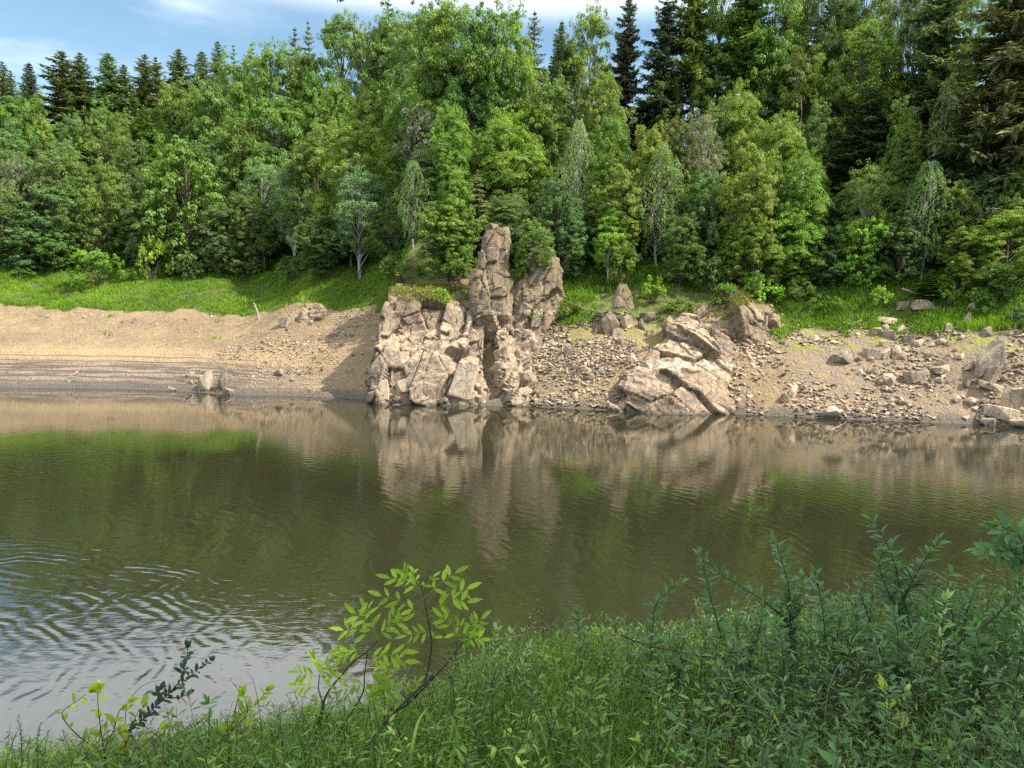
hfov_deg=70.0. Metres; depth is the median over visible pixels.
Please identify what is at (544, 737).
sedge blades
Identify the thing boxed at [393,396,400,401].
stone
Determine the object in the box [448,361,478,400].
boulder
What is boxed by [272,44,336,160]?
broadleaf tree
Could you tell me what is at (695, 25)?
spruce tree
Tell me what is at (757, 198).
beech tree
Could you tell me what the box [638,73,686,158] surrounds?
broadleaf tree
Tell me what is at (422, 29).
broadleaf tree
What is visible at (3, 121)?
broadleaf tree
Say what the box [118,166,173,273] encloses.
broadleaf tree
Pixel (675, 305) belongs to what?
shrub
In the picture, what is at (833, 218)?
beech tree
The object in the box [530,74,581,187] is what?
broadleaf tree
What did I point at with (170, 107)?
broadleaf tree
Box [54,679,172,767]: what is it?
broadleaf sapling
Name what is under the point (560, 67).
broadleaf tree
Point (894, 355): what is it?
stone
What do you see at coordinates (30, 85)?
spruce tree
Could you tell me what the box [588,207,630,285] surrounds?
aspen tree
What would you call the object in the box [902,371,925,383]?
boulder
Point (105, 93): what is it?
broadleaf tree
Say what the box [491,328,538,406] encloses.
rock spur
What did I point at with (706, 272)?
shrub
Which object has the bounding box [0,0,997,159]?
sky
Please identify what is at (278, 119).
broadleaf tree
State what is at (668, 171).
birch tree
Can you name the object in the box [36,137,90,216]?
broadleaf tree
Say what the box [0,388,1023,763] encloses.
water
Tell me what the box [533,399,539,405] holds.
boulder
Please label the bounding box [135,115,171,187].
spruce tree
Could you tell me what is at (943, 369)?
boulder
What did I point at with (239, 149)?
broadleaf tree
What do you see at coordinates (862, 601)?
willow shrub
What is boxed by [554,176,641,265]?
broadleaf tree
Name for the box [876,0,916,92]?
birch tree
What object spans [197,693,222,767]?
herb plant
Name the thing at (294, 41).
larch tree
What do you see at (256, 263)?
shrub
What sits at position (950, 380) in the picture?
stone
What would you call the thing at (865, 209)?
aspen tree
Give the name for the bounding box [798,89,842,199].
broadleaf tree
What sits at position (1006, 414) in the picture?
boulder
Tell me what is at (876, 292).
shrub
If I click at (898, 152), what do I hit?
beech tree
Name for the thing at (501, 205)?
beech tree
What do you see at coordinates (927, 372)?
stone
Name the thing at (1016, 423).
boulder
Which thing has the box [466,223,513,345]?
rock pillar
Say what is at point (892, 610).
willow shrub
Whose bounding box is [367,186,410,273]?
broadleaf tree
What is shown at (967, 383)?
boulder
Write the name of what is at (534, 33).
larch tree
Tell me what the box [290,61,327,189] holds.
broadleaf tree
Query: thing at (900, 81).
broadleaf tree
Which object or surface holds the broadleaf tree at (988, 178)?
on the ground at (30, 357)
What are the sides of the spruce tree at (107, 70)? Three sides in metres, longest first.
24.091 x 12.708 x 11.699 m
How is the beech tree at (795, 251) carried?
on the ground at (30, 357)
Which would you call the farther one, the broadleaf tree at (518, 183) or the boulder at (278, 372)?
the broadleaf tree at (518, 183)
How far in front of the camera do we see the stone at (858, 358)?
57.74 m
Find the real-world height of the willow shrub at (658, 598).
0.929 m
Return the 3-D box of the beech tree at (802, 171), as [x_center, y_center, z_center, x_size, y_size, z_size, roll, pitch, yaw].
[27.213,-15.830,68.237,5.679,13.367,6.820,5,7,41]
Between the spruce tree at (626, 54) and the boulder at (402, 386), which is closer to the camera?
the boulder at (402, 386)
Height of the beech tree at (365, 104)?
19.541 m
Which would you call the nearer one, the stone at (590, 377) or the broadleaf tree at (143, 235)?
the stone at (590, 377)
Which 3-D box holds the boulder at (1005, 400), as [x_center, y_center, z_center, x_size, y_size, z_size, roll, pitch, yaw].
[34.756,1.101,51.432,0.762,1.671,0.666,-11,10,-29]
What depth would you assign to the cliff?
60.27 m
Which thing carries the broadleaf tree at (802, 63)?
on the ground at (30, 357)
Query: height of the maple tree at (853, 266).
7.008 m
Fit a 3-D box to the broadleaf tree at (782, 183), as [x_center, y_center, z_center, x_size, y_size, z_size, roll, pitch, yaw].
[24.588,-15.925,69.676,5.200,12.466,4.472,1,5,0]
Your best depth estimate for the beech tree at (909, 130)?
70.34 m
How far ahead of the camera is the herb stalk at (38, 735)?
3.64 m
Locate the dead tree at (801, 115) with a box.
[794,101,802,144]
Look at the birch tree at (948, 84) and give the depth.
70.48 m
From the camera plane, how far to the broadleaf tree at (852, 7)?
82.06 m
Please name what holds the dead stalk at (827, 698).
on the ground at (30, 357)
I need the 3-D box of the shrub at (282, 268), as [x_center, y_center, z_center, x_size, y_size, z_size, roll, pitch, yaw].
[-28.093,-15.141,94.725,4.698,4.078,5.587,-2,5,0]
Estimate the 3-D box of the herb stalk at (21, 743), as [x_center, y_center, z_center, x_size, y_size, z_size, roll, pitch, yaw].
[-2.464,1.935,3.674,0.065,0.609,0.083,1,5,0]
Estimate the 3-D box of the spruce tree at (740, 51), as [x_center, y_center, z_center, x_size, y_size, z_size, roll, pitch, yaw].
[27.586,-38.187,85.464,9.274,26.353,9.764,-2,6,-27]
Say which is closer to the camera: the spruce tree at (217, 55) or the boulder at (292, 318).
the boulder at (292, 318)
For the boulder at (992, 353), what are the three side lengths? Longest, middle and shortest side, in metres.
2.907 x 2.044 x 1.534 m
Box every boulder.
[166,387,176,390]
[196,371,213,390]
[215,368,228,390]
[222,388,234,394]
[275,369,283,375]
[278,317,290,327]
[288,314,296,323]
[321,364,326,370]
[379,379,389,400]
[396,377,411,392]
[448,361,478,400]
[511,397,524,405]
[528,333,537,350]
[531,309,542,327]
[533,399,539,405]
[563,343,572,356]
[577,365,589,374]
[594,325,602,332]
[600,312,618,333]
[612,328,621,337]
[620,315,631,327]
[637,318,645,329]
[639,312,655,320]
[780,394,789,402]
[789,384,797,396]
[819,406,841,417]
[830,349,851,363]
[862,348,880,359]
[871,327,882,335]
[876,317,898,323]
[878,374,895,384]
[879,347,890,358]
[882,330,895,339]
[892,345,900,352]
[896,302,909,310]
[897,400,911,404]
[901,335,914,344]
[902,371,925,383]
[910,299,935,310]
[928,365,949,373]
[943,323,953,331]
[963,379,971,387]
[964,312,971,325]
[967,302,975,313]
[974,337,1005,377]
[978,380,1003,391]
[978,416,998,425]
[980,326,993,337]
[982,366,1001,383]
[984,404,1020,421]
[999,387,1009,407]
[1008,419,1023,427]
[1010,388,1023,408]
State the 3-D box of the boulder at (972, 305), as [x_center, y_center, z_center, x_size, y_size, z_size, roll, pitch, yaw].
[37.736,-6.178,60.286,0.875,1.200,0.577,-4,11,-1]
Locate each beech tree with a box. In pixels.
[0,148,38,177]
[47,124,103,194]
[100,107,139,187]
[227,213,281,263]
[272,211,322,250]
[307,74,357,206]
[338,78,400,206]
[361,209,405,260]
[380,57,420,192]
[393,146,444,231]
[421,99,474,217]
[460,107,555,228]
[468,95,535,147]
[469,190,536,264]
[499,142,555,199]
[517,172,573,245]
[579,64,628,149]
[691,97,749,211]
[709,77,771,209]
[731,188,791,252]
[746,103,813,201]
[764,198,828,285]
[772,142,834,280]
[824,177,896,250]
[858,183,942,249]
[859,132,939,215]
[878,106,934,215]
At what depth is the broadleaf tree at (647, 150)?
72.36 m
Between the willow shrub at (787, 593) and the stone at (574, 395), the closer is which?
the willow shrub at (787, 593)
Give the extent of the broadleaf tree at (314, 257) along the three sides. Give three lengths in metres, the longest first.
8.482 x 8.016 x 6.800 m
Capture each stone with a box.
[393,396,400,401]
[431,340,439,347]
[474,395,481,401]
[547,338,553,345]
[571,391,577,397]
[585,370,594,375]
[586,374,593,379]
[612,283,634,308]
[617,338,626,344]
[627,352,636,361]
[647,330,653,335]
[855,356,862,361]
[857,369,862,375]
[869,365,878,374]
[877,379,885,385]
[879,340,887,345]
[881,385,888,390]
[882,323,889,330]
[890,352,899,359]
[898,352,906,358]
[912,334,922,339]
[914,339,923,346]
[921,370,929,375]
[935,359,944,364]
[935,377,943,382]
[936,339,945,344]
[945,342,952,346]
[946,352,952,357]
[947,378,954,382]
[952,395,961,403]
[955,353,963,358]
[962,415,969,420]
[964,362,974,370]
[964,397,977,405]
[999,376,1007,380]
[1001,363,1006,369]
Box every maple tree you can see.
[126,133,227,276]
[832,214,894,288]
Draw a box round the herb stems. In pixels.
[0,565,1023,767]
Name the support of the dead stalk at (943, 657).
on the ground at (30, 357)
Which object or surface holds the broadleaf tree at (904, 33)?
on the ground at (30, 357)
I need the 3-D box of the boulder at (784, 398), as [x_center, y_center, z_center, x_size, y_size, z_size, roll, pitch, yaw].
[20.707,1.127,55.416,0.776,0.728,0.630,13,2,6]
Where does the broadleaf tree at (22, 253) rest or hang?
on the ground at (30, 357)
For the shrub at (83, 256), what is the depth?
94.85 m
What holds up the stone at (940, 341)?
on the ground at (30, 357)
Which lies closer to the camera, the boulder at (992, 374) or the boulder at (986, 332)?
the boulder at (992, 374)
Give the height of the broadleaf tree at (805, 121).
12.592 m
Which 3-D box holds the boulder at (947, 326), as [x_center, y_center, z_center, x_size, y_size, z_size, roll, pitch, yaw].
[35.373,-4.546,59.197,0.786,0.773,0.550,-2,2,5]
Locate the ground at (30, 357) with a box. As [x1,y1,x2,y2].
[0,161,1023,767]
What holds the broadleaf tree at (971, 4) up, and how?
on the ground at (30, 357)
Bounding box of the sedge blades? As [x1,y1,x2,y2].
[408,678,946,767]
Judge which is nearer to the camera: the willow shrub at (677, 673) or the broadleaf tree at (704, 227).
the willow shrub at (677, 673)
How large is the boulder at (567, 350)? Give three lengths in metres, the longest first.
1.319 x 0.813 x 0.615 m
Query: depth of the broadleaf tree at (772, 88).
83.54 m
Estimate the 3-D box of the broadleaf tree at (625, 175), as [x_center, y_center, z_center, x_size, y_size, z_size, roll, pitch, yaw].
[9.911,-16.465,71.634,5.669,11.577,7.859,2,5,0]
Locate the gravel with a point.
(756, 353)
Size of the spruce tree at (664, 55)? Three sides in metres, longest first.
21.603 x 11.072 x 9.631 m
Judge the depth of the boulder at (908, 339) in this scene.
58.84 m
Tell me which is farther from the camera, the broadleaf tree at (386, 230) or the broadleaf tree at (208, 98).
the broadleaf tree at (208, 98)
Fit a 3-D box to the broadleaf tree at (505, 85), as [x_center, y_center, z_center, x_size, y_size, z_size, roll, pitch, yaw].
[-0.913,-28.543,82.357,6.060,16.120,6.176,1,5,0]
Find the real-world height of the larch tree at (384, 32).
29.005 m
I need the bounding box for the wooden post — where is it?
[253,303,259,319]
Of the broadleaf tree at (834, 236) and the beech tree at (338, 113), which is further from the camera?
the beech tree at (338, 113)
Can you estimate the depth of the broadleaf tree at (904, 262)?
64.00 m
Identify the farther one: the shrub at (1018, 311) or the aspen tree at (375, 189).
the aspen tree at (375, 189)
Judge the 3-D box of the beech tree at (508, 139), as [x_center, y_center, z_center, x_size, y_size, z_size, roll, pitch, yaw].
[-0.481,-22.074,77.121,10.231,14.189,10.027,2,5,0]
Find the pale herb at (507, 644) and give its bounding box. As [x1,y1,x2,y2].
[485,622,531,739]
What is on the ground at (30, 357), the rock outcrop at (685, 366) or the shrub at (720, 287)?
the rock outcrop at (685, 366)
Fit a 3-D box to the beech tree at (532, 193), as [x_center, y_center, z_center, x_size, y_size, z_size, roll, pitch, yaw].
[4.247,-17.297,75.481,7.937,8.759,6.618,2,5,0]
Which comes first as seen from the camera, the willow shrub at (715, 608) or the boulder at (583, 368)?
the willow shrub at (715, 608)
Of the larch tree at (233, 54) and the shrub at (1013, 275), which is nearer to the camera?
the shrub at (1013, 275)
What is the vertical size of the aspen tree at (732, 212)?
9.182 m
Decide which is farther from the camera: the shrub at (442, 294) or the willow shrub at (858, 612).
the shrub at (442, 294)
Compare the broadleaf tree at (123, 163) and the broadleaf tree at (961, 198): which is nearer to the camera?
the broadleaf tree at (961, 198)
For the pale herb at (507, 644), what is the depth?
3.86 m
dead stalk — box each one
[125,680,160,746]
[228,680,238,754]
[248,673,263,750]
[620,634,753,672]
[647,659,701,705]
[824,659,843,742]
[928,592,1017,676]
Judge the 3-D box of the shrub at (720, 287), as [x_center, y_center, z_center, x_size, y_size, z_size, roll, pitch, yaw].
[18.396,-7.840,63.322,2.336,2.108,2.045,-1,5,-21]
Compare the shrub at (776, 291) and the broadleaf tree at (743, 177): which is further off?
the broadleaf tree at (743, 177)
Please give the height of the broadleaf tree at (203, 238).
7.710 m
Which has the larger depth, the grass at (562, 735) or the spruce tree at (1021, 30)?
the spruce tree at (1021, 30)
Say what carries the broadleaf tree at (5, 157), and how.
on the ground at (30, 357)
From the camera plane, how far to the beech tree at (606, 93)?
90.59 m
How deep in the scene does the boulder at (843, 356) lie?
57.59 m
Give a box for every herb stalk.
[14,713,25,767]
[33,721,43,767]
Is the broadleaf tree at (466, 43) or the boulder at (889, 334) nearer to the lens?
the boulder at (889, 334)
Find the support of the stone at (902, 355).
on the ground at (30, 357)
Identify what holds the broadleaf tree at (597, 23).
on the ground at (30, 357)
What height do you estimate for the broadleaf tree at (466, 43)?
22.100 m
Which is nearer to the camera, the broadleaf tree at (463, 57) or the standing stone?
the standing stone
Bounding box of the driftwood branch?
[67,371,78,381]
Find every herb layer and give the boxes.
[12,563,1023,767]
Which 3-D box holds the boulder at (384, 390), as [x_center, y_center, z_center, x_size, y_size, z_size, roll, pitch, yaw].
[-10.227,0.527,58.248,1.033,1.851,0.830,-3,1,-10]
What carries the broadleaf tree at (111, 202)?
on the ground at (30, 357)
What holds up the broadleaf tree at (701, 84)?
on the ground at (30, 357)
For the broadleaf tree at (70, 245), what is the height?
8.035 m
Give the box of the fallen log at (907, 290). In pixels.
[901,288,918,294]
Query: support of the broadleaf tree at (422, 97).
on the ground at (30, 357)
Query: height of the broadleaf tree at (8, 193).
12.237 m
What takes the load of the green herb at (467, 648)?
on the ground at (30, 357)
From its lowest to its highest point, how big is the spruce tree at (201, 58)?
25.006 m
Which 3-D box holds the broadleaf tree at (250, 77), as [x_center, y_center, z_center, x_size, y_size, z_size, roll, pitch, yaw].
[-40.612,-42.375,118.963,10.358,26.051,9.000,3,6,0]
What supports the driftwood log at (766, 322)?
on the ground at (30, 357)
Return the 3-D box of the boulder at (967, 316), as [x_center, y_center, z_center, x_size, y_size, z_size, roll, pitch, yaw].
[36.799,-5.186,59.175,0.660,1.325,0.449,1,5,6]
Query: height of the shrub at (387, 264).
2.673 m
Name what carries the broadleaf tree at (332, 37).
on the ground at (30, 357)
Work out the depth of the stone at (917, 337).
59.07 m
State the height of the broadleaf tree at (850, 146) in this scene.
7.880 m
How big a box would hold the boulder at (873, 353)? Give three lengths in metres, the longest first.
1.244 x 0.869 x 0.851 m
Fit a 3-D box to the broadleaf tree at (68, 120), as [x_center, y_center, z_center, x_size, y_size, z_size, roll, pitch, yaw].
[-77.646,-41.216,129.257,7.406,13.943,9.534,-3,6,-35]
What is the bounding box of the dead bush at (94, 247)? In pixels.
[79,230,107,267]
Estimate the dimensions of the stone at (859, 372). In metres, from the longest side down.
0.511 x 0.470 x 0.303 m
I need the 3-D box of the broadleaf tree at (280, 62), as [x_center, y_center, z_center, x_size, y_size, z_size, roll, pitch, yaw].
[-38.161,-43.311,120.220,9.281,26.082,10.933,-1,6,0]
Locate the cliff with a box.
[364,283,489,405]
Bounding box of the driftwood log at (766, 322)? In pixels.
[763,316,771,331]
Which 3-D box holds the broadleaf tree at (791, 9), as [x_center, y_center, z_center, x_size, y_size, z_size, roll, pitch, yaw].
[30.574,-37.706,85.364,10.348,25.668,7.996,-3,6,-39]
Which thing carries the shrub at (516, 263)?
on the rock shoulder
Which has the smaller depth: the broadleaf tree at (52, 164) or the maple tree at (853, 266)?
the maple tree at (853, 266)
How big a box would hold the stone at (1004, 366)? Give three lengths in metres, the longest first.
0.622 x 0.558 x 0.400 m
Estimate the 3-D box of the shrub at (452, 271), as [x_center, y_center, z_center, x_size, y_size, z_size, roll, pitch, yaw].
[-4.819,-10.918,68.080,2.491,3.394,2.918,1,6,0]
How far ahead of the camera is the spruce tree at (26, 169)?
105.99 m
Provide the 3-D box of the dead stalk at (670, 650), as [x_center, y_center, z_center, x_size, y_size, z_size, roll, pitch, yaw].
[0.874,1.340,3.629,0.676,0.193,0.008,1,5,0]
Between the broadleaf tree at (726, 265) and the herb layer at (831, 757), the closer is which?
the herb layer at (831, 757)
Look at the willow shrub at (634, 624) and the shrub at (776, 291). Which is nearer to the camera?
the willow shrub at (634, 624)
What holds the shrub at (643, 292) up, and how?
on the ground at (30, 357)
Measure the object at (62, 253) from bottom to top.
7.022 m
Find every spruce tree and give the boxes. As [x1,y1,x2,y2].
[0,60,13,104]
[0,70,19,131]
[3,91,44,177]
[10,165,50,226]
[15,63,43,115]
[20,62,54,150]
[37,50,98,150]
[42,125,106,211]
[53,51,98,137]
[79,51,138,157]
[102,64,148,164]
[128,54,160,132]
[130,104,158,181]
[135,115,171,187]
[142,56,167,125]
[151,47,194,143]
[173,50,222,157]
[208,40,232,144]
[539,21,573,156]
[609,0,646,165]
[626,0,698,166]
[663,0,721,164]
[706,0,788,93]
[767,0,824,113]
[809,0,870,128]
[820,88,907,208]
[884,0,980,193]
[910,0,1023,254]
[911,272,946,299]
[982,29,1023,167]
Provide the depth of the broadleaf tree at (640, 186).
76.20 m
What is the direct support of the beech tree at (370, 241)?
on the ground at (30, 357)
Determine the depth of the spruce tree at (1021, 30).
67.59 m
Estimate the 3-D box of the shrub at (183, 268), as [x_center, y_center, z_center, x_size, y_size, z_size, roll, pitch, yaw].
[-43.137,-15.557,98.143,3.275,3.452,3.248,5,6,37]
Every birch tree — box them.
[392,160,434,249]
[552,118,601,247]
[629,141,691,269]
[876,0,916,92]
[892,159,963,281]
[926,75,963,196]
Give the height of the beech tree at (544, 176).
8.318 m
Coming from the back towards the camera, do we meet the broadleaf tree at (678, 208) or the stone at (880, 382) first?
the broadleaf tree at (678, 208)
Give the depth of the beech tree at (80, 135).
118.12 m
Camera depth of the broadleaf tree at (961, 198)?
62.81 m
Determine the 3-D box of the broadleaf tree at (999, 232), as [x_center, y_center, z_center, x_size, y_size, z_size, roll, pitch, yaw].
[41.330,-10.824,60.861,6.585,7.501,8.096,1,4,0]
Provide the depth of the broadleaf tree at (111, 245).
103.02 m
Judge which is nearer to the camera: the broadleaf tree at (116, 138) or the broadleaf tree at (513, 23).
the broadleaf tree at (513, 23)
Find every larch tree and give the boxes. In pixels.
[223,45,243,110]
[240,41,265,152]
[273,26,304,159]
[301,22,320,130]
[365,0,402,144]
[516,9,549,117]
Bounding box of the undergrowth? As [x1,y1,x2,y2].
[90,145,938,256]
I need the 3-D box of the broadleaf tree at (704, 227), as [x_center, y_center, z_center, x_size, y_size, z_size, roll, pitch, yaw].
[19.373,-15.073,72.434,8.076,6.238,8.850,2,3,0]
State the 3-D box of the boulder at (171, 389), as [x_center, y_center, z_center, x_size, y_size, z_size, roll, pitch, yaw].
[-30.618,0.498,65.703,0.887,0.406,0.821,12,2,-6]
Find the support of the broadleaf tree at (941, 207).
on the ground at (30, 357)
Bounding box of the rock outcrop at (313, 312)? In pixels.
[298,302,327,323]
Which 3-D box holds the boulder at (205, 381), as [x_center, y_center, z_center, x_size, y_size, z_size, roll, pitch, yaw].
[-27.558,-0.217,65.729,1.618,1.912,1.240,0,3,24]
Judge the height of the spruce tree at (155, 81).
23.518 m
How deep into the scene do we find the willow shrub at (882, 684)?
3.12 m
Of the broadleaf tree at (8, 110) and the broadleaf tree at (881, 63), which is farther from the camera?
the broadleaf tree at (8, 110)
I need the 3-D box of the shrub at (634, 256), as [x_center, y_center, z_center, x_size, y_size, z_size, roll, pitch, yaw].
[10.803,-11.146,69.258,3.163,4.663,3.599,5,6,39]
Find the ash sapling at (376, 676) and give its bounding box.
[286,561,492,767]
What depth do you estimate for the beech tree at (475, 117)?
84.00 m
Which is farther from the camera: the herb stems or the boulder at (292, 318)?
the boulder at (292, 318)
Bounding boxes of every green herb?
[454,641,488,754]
[536,636,565,732]
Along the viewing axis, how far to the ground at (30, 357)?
67.73 m
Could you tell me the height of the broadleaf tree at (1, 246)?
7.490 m
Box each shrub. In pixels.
[10,267,37,277]
[65,248,136,288]
[124,639,215,764]
[135,233,171,280]
[175,256,204,279]
[225,249,264,279]
[275,251,308,280]
[379,255,424,282]
[432,288,451,304]
[447,252,472,283]
[512,256,529,279]
[527,307,543,321]
[557,294,584,319]
[565,605,593,703]
[607,240,643,285]
[613,618,646,699]
[638,575,687,716]
[639,275,666,303]
[652,622,694,735]
[657,297,696,316]
[693,253,727,292]
[693,546,801,701]
[710,283,735,304]
[719,599,771,729]
[743,273,785,303]
[765,613,816,767]
[769,530,811,687]
[785,277,821,306]
[805,564,854,745]
[819,295,845,311]
[824,594,869,720]
[850,570,882,690]
[860,513,950,704]
[864,602,933,764]
[869,285,896,306]
[877,674,914,767]
[922,564,986,718]
[924,588,955,716]
[932,279,961,305]
[942,615,1017,763]
[949,509,1023,729]
[958,289,996,313]
[970,260,1023,301]
[991,599,1023,752]
[1004,305,1023,326]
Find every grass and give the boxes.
[0,227,1023,339]
[0,576,1023,767]
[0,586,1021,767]
[388,245,756,319]
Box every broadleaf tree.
[0,88,50,178]
[0,101,12,133]
[0,121,37,206]
[0,142,21,243]
[0,150,42,251]
[0,183,33,269]
[0,215,42,261]
[0,223,51,271]
[1,179,92,271]
[13,87,57,177]
[13,142,97,246]
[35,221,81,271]
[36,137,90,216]
[38,216,99,263]
[52,112,92,148]
[57,143,101,250]
[65,152,133,264]
[73,100,129,207]
[94,86,116,140]
[103,208,147,266]
[108,135,156,200]
[118,156,184,231]
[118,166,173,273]
[139,230,196,263]
[145,73,212,206]
[169,73,248,206]
[171,45,260,171]
[177,183,215,215]
[183,120,253,238]
[184,209,232,249]
[193,202,248,276]
[214,187,280,276]
[221,109,279,241]
[226,40,293,165]
[229,90,324,230]
[251,36,304,180]
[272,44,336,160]
[277,116,357,239]
[285,208,346,278]
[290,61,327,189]
[292,213,368,265]
[298,0,378,165]
[299,111,404,250]
[302,161,333,206]
[347,16,396,144]
[358,0,417,172]
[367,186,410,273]
[371,0,442,168]
[397,42,479,175]
[402,0,478,169]
[407,201,484,267]
[409,0,495,161]
[415,198,487,281]
[428,169,477,274]
[431,69,473,113]
[437,0,516,162]
[454,125,509,201]
[464,0,538,155]
[481,64,528,180]
[504,159,555,252]
[508,33,559,148]
[511,216,556,273]
[513,68,566,183]
[529,169,584,261]
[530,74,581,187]
[546,149,614,209]
[548,37,590,167]
[551,111,578,159]
[552,198,592,281]
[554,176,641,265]
[556,62,637,193]
[563,0,619,160]
[584,105,636,241]
[585,154,642,265]
[611,173,658,215]
[623,177,704,254]
[624,119,681,251]
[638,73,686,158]
[652,109,701,214]
[656,212,715,288]
[668,160,713,213]
[675,198,739,254]
[676,0,759,135]
[681,162,728,273]
[685,78,761,164]
[708,212,743,281]
[710,129,778,286]
[711,157,790,211]
[722,217,792,299]
[734,0,811,135]
[736,71,800,159]
[748,149,796,275]
[766,140,845,204]
[766,178,844,255]
[773,43,825,161]
[774,65,844,147]
[790,0,854,141]
[793,221,854,289]
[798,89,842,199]
[804,2,908,173]
[814,0,902,130]
[823,132,874,206]
[826,91,893,164]
[871,210,939,288]
[880,66,923,131]
[882,89,927,183]
[886,0,932,109]
[897,196,993,268]
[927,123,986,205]
[930,222,1001,293]
[935,173,980,274]
[943,0,995,113]
[958,167,1023,255]
[960,163,1008,267]
[962,206,1023,295]
[986,160,1023,260]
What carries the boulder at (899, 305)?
on the ground at (30, 357)
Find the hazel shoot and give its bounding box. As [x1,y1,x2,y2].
[212,684,274,766]
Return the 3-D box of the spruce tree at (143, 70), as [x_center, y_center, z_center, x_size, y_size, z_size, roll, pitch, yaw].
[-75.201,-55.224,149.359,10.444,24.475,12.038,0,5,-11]
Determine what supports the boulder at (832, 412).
on the ground at (30, 357)
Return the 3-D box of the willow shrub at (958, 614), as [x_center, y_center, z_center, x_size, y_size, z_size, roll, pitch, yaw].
[2.340,1.409,3.925,0.344,0.963,0.210,1,5,0]
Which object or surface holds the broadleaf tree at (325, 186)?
on the ground at (30, 357)
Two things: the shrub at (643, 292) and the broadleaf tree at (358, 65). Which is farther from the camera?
the broadleaf tree at (358, 65)
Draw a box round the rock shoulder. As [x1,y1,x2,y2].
[509,245,563,354]
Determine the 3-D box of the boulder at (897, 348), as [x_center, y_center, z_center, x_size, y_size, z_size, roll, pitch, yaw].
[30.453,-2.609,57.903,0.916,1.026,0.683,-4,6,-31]
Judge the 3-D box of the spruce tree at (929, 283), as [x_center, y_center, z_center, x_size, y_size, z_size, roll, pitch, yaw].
[35.502,-8.293,62.284,2.932,2.446,3.196,0,7,0]
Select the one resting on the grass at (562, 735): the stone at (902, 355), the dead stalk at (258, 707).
the dead stalk at (258, 707)
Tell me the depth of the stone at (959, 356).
55.98 m
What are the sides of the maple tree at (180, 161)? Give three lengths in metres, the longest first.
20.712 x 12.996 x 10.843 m
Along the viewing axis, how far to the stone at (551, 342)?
63.20 m
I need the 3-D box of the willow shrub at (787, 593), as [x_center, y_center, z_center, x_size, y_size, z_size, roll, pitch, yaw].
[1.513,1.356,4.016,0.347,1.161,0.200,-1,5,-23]
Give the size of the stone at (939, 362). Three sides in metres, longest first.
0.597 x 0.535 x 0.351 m
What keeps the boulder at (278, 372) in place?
on the ground at (30, 357)
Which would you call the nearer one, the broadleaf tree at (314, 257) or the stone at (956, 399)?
the stone at (956, 399)
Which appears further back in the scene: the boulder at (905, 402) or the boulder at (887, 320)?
the boulder at (887, 320)
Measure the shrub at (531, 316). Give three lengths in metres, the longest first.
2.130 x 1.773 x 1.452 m
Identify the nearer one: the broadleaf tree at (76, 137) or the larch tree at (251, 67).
the broadleaf tree at (76, 137)
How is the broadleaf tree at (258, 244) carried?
on the ground at (30, 357)
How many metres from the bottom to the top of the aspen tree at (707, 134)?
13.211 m
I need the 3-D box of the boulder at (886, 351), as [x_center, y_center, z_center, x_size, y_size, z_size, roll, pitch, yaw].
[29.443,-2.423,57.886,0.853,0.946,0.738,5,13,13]
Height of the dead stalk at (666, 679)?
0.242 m
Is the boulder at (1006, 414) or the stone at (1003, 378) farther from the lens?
the stone at (1003, 378)
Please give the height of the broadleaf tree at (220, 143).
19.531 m
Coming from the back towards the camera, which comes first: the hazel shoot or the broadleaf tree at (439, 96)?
the broadleaf tree at (439, 96)
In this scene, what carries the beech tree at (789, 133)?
on the ground at (30, 357)
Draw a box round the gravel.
[22,299,1023,425]
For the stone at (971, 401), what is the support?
on the ground at (30, 357)
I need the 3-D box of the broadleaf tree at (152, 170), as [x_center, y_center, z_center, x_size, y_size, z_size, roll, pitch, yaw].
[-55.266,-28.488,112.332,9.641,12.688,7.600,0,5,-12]
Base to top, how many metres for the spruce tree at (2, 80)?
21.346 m
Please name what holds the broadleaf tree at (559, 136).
on the ground at (30, 357)
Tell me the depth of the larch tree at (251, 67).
143.45 m
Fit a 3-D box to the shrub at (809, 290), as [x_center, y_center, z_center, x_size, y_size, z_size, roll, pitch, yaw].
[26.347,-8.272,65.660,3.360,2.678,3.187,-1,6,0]
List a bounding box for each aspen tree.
[226,156,291,271]
[266,151,317,269]
[329,153,372,266]
[329,165,390,279]
[504,189,528,267]
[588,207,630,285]
[683,108,725,205]
[713,189,737,278]
[839,158,905,273]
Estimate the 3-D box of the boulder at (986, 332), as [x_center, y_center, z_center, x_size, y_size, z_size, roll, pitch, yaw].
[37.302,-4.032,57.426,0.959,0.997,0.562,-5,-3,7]
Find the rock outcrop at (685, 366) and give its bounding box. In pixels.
[606,289,780,414]
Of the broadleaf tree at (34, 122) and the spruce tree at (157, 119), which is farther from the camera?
the spruce tree at (157, 119)
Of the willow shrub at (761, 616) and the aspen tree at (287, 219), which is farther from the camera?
the aspen tree at (287, 219)
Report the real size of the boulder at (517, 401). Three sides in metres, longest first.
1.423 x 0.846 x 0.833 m
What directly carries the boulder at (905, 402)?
on the ground at (30, 357)

